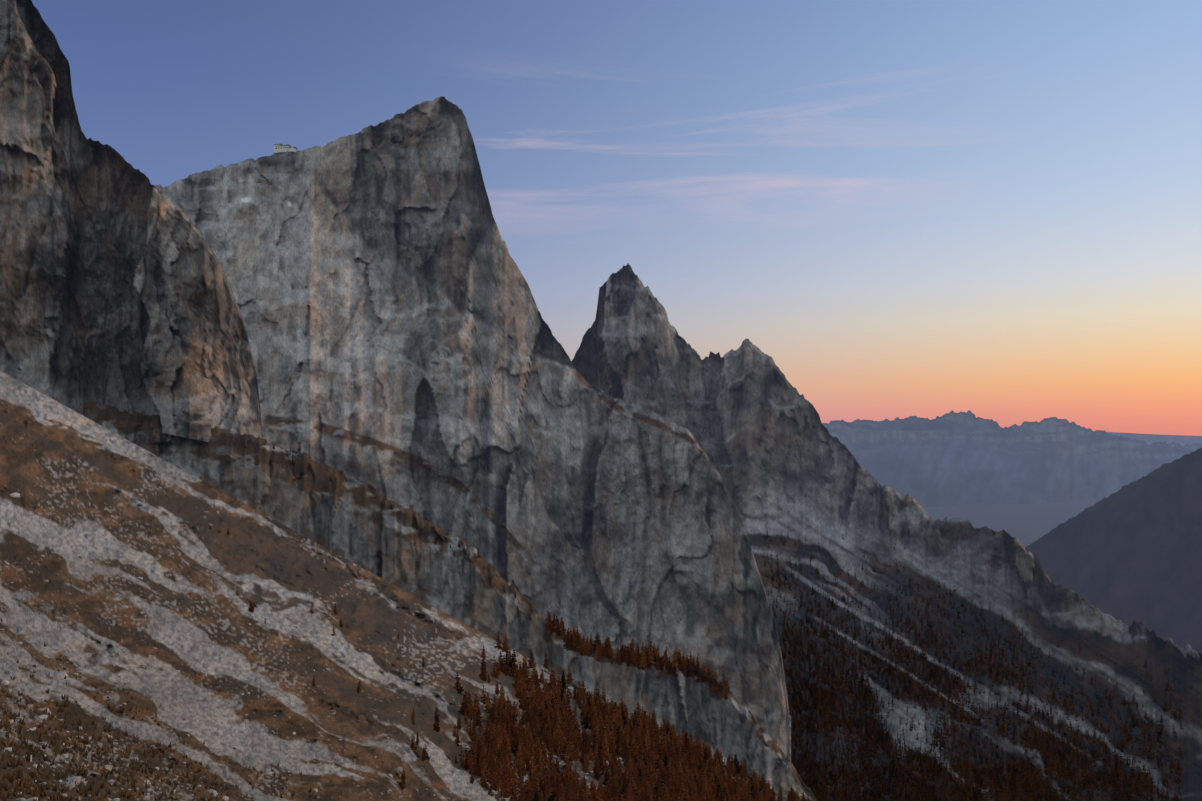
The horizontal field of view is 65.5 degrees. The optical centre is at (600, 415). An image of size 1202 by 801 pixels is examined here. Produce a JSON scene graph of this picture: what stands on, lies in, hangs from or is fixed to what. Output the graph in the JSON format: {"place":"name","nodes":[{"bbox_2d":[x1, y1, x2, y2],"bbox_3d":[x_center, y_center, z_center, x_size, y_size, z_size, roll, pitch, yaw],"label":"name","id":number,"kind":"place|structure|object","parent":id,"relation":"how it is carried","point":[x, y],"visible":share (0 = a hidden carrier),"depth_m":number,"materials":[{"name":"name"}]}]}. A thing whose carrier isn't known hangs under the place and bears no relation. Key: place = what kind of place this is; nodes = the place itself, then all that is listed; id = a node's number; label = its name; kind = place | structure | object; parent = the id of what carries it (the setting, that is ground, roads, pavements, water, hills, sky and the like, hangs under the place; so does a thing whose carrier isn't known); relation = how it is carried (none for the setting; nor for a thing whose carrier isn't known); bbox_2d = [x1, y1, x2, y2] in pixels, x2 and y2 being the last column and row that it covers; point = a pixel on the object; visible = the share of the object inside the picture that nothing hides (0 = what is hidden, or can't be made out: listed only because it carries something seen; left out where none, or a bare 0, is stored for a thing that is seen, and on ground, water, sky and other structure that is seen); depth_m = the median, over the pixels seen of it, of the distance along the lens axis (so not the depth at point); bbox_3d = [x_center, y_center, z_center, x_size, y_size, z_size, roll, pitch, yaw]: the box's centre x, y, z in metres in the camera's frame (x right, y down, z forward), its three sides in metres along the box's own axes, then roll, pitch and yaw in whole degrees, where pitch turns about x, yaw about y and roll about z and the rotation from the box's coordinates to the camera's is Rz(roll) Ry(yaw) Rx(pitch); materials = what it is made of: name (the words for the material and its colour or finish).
{"place":"outdoors","nodes":[
{"label":"outdoors","id":0,"kind":"place"},
{"bbox_2d":[0,0,262,441],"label":"cliff","id":1,"kind":"structure","parent":0,"point":[116,289],"depth_m":787.23,"materials":[{"name":"grey stone"}]},
{"bbox_2d":[0,371,786,800],"bbox_3d":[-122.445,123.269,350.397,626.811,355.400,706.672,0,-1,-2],"label":"hillside terrain","id":2,"kind":"structure","parent":0,"point":[78,471],"depth_m":139.25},
{"bbox_2d":[0,618,341,800],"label":"dry grass","id":3,"kind":"structure","parent":2,"relation":"on","point":[30,782],"depth_m":14.01,"materials":[{"name":"brown plant"}]},
{"bbox_2d":[0,450,494,800],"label":"scattered rocks","id":4,"kind":"object","parent":2,"relation":"on","point":[63,674],"visible":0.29,"depth_m":31.32,"materials":[{"name":"stone"}]},
{"bbox_2d":[227,527,492,795],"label":"small trees","id":5,"kind":"object","parent":2,"relation":"on","point":[412,744],"visible":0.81,"depth_m":164.01,"materials":[{"name":"brown plant"}]},
{"bbox_2d":[411,632,815,800],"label":"trees","id":6,"kind":"object","parent":2,"relation":"on","point":[672,766],"visible":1,"depth_m":325.26,"materials":[{"name":"brown plant"}]},
{"bbox_2d":[83,401,816,800],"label":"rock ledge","id":7,"kind":"object","parent":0,"point":[351,521],"visible":0.79,"depth_m":737.04,"materials":[{"name":"grey stone"}]},
{"bbox_2d":[273,442,548,639],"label":"trees","id":8,"kind":"object","parent":7,"relation":"on","point":[391,507],"visible":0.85,"depth_m":747.04,"materials":[{"name":"brown plant"}]},
{"bbox_2d":[545,611,729,699],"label":"trees","id":9,"kind":"object","parent":7,"relation":"on","point":[643,659],"visible":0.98,"depth_m":753.64,"materials":[{"name":"brown plant"}]},
{"bbox_2d":[155,96,790,760],"bbox_3d":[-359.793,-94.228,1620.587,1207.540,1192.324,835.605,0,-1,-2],"label":"rock face","id":10,"kind":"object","parent":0,"point":[407,350],"depth_m":1582.81},
{"bbox_2d":[273,143,296,153],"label":"building","id":11,"kind":"structure","parent":10,"relation":"on","point":[279,148],"depth_m":1925.62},
{"bbox_2d":[32,0,1201,435],"label":"sky","id":12,"kind":"structure","parent":0,"point":[930,209],"materials":[{"name":"blue"}]},
{"bbox_2d":[571,263,1201,800],"bbox_3d":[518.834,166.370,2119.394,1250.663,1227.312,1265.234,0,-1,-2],"label":"mountain","id":13,"kind":"structure","parent":0,"point":[779,455],"depth_m":2177.96,"materials":[{"name":"grey stone"}]},
{"bbox_2d":[763,528,1183,800],"bbox_3d":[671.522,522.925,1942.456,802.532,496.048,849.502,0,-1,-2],"label":"forest","id":14,"kind":"object","parent":13,"relation":"on","point":[1028,786],"visible":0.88,"depth_m":1807.20,"materials":[{"name":"brown plant"}]},
{"bbox_2d":[822,410,1201,507],"bbox_3d":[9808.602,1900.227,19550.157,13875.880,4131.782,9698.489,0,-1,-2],"label":"distant mountains","id":15,"kind":"structure","parent":0,"point":[952,458],"depth_m":21342.77,"materials":[{"name":"stone"}]},
{"bbox_2d":[924,498,1102,546],"bbox_3d":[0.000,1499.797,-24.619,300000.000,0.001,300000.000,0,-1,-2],"label":"valley ground","id":16,"kind":"structure","parent":0,"point":[1026,524],"depth_m":16770.91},
{"bbox_2d":[1025,448,1201,652],"bbox_3d":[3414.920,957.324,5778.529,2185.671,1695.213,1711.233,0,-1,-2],"label":"slope","id":17,"kind":"structure","parent":0,"point":[1128,554],"depth_m":6135.55,"materials":[{"name":"grey stone"}]},
{"bbox_2d":[1093,431,1201,445],"bbox_3d":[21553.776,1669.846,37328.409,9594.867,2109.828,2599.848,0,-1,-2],"label":"distant mountain ridge","id":18,"kind":"structure","parent":0,"point":[1181,440],"depth_m":38508.69,"materials":[{"name":"stone"}]}
]}

